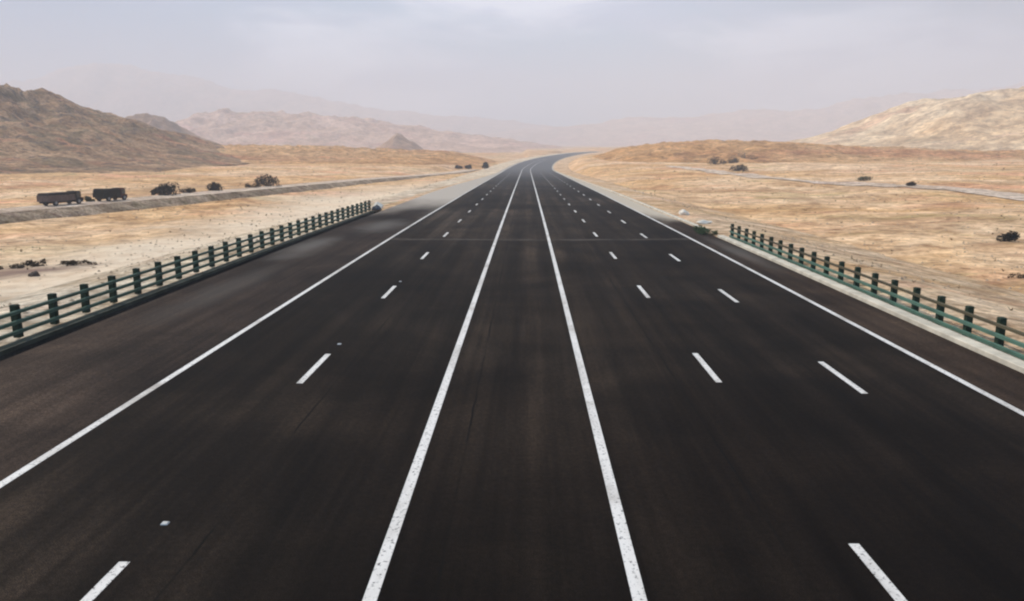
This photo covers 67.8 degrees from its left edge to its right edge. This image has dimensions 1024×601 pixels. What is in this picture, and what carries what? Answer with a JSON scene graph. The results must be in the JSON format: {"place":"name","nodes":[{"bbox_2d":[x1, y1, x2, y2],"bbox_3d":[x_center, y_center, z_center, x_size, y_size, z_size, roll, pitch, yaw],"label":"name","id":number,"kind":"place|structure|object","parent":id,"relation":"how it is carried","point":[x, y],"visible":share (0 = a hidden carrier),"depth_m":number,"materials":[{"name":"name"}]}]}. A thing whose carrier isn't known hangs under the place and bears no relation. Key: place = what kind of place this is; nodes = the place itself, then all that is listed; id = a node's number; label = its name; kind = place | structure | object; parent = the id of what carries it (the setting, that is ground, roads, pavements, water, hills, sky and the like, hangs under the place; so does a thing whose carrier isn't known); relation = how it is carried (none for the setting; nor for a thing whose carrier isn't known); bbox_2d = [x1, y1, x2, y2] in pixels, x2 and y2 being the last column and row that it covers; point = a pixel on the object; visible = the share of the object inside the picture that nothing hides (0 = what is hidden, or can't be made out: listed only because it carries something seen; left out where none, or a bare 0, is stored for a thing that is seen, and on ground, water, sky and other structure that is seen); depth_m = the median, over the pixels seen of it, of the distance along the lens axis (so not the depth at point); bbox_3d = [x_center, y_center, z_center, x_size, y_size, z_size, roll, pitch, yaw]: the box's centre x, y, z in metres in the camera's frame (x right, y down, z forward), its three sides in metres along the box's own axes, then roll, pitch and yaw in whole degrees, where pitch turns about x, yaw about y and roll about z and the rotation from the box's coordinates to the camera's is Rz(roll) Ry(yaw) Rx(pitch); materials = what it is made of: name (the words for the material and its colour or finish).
{"place":"outdoors","nodes":[
{"label":"outdoors","id":0,"kind":"place"},
{"bbox_2d":[28,271,39,276],"bbox_3d":[-34.252,-1.920,54.668,0.820,0.401,0.634,7,13,31],"label":"boulder","id":1,"kind":"object","parent":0,"point":[34,274],"visible":1,"depth_m":54.51,"materials":[{"name":"stone"}]},
{"bbox_2d":[36,191,82,205],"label":"truck","id":2,"kind":"object","parent":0,"point":[57,198],"visible":1,"depth_m":109.16,"materials":[{"name":"metal"}]},
{"bbox_2d":[92,187,126,200],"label":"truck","id":3,"kind":"object","parent":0,"point":[109,194],"visible":1,"depth_m":118.42,"materials":[{"name":"metal"}]},
{"bbox_2d":[0,83,244,173],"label":"hill","id":4,"kind":"structure","parent":0,"point":[42,130],"depth_m":363.38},
{"bbox_2d":[125,113,215,142],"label":"hill","id":5,"kind":"structure","parent":0,"point":[160,122],"depth_m":866.59,"materials":[{"name":"stone"}]},
{"bbox_2d":[0,169,477,212],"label":"side road","id":6,"kind":"structure","parent":0,"point":[28,208],"depth_m":133.87,"materials":[{"name":"grey asphalt"}]},
{"bbox_2d":[0,169,479,223],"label":"side road bank","id":7,"kind":"structure","parent":0,"point":[40,214],"depth_m":122.77,"materials":[{"name":"beige sand"}]},
{"bbox_2d":[0,62,557,134],"bbox_3d":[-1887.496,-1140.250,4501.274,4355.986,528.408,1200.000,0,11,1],"label":"mountains","id":8,"kind":"structure","parent":0,"point":[122,90],"depth_m":4360.90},
{"bbox_2d":[0,152,574,345],"bbox_3d":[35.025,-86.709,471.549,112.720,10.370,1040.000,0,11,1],"label":"verge","id":9,"kind":"structure","parent":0,"point":[36,297],"depth_m":45.24,"materials":[{"name":"beige sand"}]},
{"bbox_2d":[0,200,370,340],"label":"rail fence","id":10,"kind":"object","parent":9,"relation":"on","point":[17,320],"visible":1,"depth_m":33.96,"materials":[{"name":"green metal"}]},
{"bbox_2d":[0,211,374,355],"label":"kerb","id":11,"kind":"structure","parent":9,"relation":"on","point":[34,338],"depth_m":32.43,"materials":[{"name":"grey concrete"}]},
{"bbox_2d":[377,161,521,210],"bbox_3d":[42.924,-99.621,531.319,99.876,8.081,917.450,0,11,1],"label":"gravel edge","id":12,"kind":"object","parent":9,"relation":"on","point":[389,205],"visible":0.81,"depth_m":111.45,"materials":[{"name":"beige gravel"}]},
{"bbox_2d":[371,205,381,210],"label":"stone block","id":13,"kind":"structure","parent":12,"relation":"on","point":[376,207],"depth_m":82.86,"materials":[{"name":"grey stone"}]},
{"bbox_2d":[0,152,575,480],"bbox_3d":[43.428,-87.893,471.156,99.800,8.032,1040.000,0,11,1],"label":"shoulder","id":14,"kind":"object","parent":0,"point":[56,392],"visible":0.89,"depth_m":25.20},
{"bbox_2d":[0,212,374,360],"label":"gutter","id":15,"kind":"object","parent":14,"relation":"on","point":[44,341],"visible":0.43,"depth_m":32.04,"materials":[{"name":"black concrete"}]},
{"bbox_2d":[217,144,497,170],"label":"hill","id":16,"kind":"structure","parent":0,"point":[273,154],"depth_m":442.82,"materials":[{"name":"beige sand"}]},
{"bbox_2d":[175,108,563,152],"bbox_3d":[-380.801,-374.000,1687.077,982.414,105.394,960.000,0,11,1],"label":"hill","id":17,"kind":"structure","parent":0,"point":[225,126],"depth_m":1528.51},
{"bbox_2d":[376,133,422,149],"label":"cone hill","id":18,"kind":"structure","parent":0,"point":[397,141],"depth_m":954.25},
{"bbox_2d":[0,152,1023,600],"bbox_3d":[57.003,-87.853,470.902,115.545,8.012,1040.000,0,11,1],"label":"road","id":19,"kind":"structure","parent":0,"point":[536,380],"depth_m":15.81,"materials":[{"name":"black asphalt"}]},
{"bbox_2d":[160,521,169,524],"bbox_3d":[-5.760,3.694,12.653,0.123,0.026,0.119,0,11,1],"label":"road stud","id":20,"kind":"object","parent":19,"relation":"on","point":[165,522],"visible":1,"depth_m":12.64,"materials":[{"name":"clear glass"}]},
{"bbox_2d":[0,146,1023,300],"bbox_3d":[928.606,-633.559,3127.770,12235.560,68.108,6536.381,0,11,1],"label":"ground","id":21,"kind":"structure","parent":0,"point":[931,250],"depth_m":114.55,"materials":[{"name":"beige sand"}]},
{"bbox_2d":[0,263,24,269],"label":"bush","id":22,"kind":"object","parent":21,"relation":"on","point":[13,266],"visible":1,"depth_m":60.47,"materials":[{"name":"brown plant"}]},
{"bbox_2d":[19,258,75,266],"bbox_3d":[-37.388,-3.045,61.465,4.109,0.702,1.174,-4,12,-18],"label":"bush","id":23,"kind":"object","parent":21,"relation":"on","point":[31,263],"visible":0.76,"depth_m":61.11,"materials":[{"name":"brown plant"}]},
{"bbox_2d":[60,259,97,265],"bbox_3d":[-34.621,-2.972,60.907,2.932,0.567,1.102,-3,11,-13],"label":"bush","id":24,"kind":"object","parent":21,"relation":"on","point":[76,262],"visible":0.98,"depth_m":60.80,"materials":[{"name":"brown plant"}]},
{"bbox_2d":[83,196,94,201],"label":"bush","id":25,"kind":"object","parent":21,"relation":"on","point":[88,199],"visible":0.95,"depth_m":117.50,"materials":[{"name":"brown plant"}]},
{"bbox_2d":[150,182,180,195],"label":"bush","id":26,"kind":"object","parent":21,"relation":"on","point":[164,189],"visible":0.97,"depth_m":133.96,"materials":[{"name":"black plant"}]},
{"bbox_2d":[180,187,195,192],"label":"bush","id":27,"kind":"object","parent":21,"relation":"on","point":[189,190],"visible":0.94,"depth_m":141.73,"materials":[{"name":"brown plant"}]},
{"bbox_2d":[206,182,224,190],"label":"bush","id":28,"kind":"object","parent":21,"relation":"on","point":[213,187],"visible":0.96,"depth_m":149.99,"materials":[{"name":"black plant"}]},
{"bbox_2d":[245,183,260,187],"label":"bush","id":29,"kind":"object","parent":21,"relation":"on","point":[248,185],"visible":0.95,"depth_m":163.72,"materials":[{"name":"plant"}]},
{"bbox_2d":[254,174,281,185],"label":"bush","id":30,"kind":"object","parent":21,"relation":"on","point":[270,179],"visible":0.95,"depth_m":169.30,"materials":[{"name":"plant"}]},
{"bbox_2d":[481,162,488,168],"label":"bush","id":31,"kind":"object","parent":21,"relation":"on","point":[485,165],"visible":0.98,"depth_m":374.31,"materials":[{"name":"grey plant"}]},
{"bbox_2d":[0,160,1021,310],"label":"dry scrub","id":32,"kind":"object","parent":21,"relation":"on","point":[21,250],"visible":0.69,"depth_m":106.78,"materials":[{"name":"plant"}]},
{"bbox_2d":[0,160,1023,313],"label":"loose stones","id":33,"kind":"object","parent":21,"relation":"on","point":[900,278],"visible":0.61,"depth_m":81.50,"materials":[{"name":"brown stone"}]},
{"bbox_2d":[707,156,726,164],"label":"bush","id":34,"kind":"object","parent":21,"relation":"on","point":[714,161],"visible":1,"depth_m":313.87,"materials":[{"name":"brown plant"}]},
{"bbox_2d":[729,164,748,170],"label":"bush","id":35,"kind":"object","parent":21,"relation":"on","point":[740,167],"visible":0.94,"depth_m":257.92,"materials":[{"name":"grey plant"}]},
{"bbox_2d":[733,153,756,158],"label":"bush","id":36,"kind":"object","parent":21,"relation":"on","point":[744,154],"visible":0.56,"depth_m":366.74,"materials":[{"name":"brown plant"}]},
{"bbox_2d":[857,176,872,180],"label":"bush","id":37,"kind":"object","parent":21,"relation":"on","point":[862,178],"visible":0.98,"depth_m":180.00,"materials":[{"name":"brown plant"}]},
{"bbox_2d":[905,181,916,185],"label":"bush","id":38,"kind":"object","parent":21,"relation":"on","point":[912,183],"visible":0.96,"depth_m":150.79,"materials":[{"name":"plant"}]},
{"bbox_2d":[996,230,1019,241],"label":"bush","id":39,"kind":"object","parent":21,"relation":"on","point":[1009,236],"visible":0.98,"depth_m":68.08,"materials":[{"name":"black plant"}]},
{"bbox_2d":[1008,273,1023,277],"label":"bush","id":40,"kind":"object","parent":21,"relation":"on","point":[1012,275],"visible":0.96,"depth_m":49.72,"materials":[{"name":"brown plant"}]},
{"bbox_2d":[0,0,1023,126],"label":"sky","id":41,"kind":"structure","parent":0,"point":[555,63],"materials":[{"name":"grey"}]},
{"bbox_2d":[679,209,689,214],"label":"boulder","id":42,"kind":"object","parent":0,"point":[683,212],"visible":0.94,"depth_m":76.11,"materials":[{"name":"stone"}]},
{"bbox_2d":[696,220,711,223],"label":"boulder","id":43,"kind":"object","parent":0,"point":[703,222],"visible":1,"depth_m":66.34,"materials":[{"name":"stone"}]},
{"bbox_2d":[720,156,739,162],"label":"bush","id":44,"kind":"object","parent":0,"point":[734,160],"visible":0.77,"depth_m":350.99,"materials":[{"name":"brown plant"}]},
{"bbox_2d":[485,81,1023,145],"bbox_3d":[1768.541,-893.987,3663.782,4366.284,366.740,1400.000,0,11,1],"label":"hills","id":45,"kind":"structure","parent":0,"point":[763,124],"depth_m":3556.66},
{"bbox_2d":[552,152,1023,411],"bbox_3d":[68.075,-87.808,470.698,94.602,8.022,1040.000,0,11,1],"label":"shoulder","id":46,"kind":"object","parent":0,"point":[1002,382],"visible":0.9,"depth_m":27.42},
{"bbox_2d":[693,225,704,229],"bbox_3d":[14.815,-5.718,60.220,1.071,0.594,0.755,3,11,14],"label":"weed","id":47,"kind":"object","parent":46,"relation":"on","point":[695,227],"visible":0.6,"depth_m":60.16,"materials":[{"name":"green plant"}]},
{"bbox_2d":[695,227,710,231],"bbox_3d":[14.714,-5.390,58.593,1.235,0.564,0.829,4,12,18],"label":"weed","id":48,"kind":"object","parent":46,"relation":"on","point":[704,229],"visible":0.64,"depth_m":58.55,"materials":[{"name":"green plant"}]},
{"bbox_2d":[697,229,718,234],"bbox_3d":[14.608,-5.087,56.969,1.588,0.579,0.732,0,11,1],"label":"weed","id":49,"kind":"object","parent":46,"relation":"on","point":[702,232],"visible":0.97,"depth_m":56.87,"materials":[{"name":"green plant"}]},
{"bbox_2d":[717,235,1023,373],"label":"kerb","id":50,"kind":"structure","parent":46,"relation":"on","point":[1012,362],"depth_m":28.18,"materials":[{"name":"concrete"}]},
{"bbox_2d":[553,152,1023,360],"bbox_3d":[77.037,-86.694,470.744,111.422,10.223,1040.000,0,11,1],"label":"verge","id":51,"kind":"structure","parent":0,"point":[992,297],"depth_m":45.56,"materials":[{"name":"beige sand"}]},
{"bbox_2d":[557,171,708,229],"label":"kerb","id":52,"kind":"structure","parent":51,"relation":"on","point":[668,214],"depth_m":86.62,"materials":[{"name":"concrete"}]},
{"bbox_2d":[729,224,1023,359],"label":"rail fence","id":53,"kind":"object","parent":51,"relation":"on","point":[998,334],"visible":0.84,"depth_m":30.06,"materials":[{"name":"green metal"}]},
{"bbox_2d":[593,139,1023,162],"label":"hill","id":54,"kind":"structure","parent":0,"point":[702,151],"depth_m":386.86,"materials":[{"name":"beige sand"}]},
{"bbox_2d":[665,165,1023,200],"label":"dirt track","id":55,"kind":"structure","parent":0,"point":[1011,195],"depth_m":154.82,"materials":[{"name":"beige soil"}]},
{"bbox_2d":[785,86,1023,150],"bbox_3d":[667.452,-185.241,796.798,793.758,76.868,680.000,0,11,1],"label":"hill","id":56,"kind":"structure","parent":0,"point":[990,120],"depth_m":681.79,"materials":[{"name":"beige sand"}]}
]}

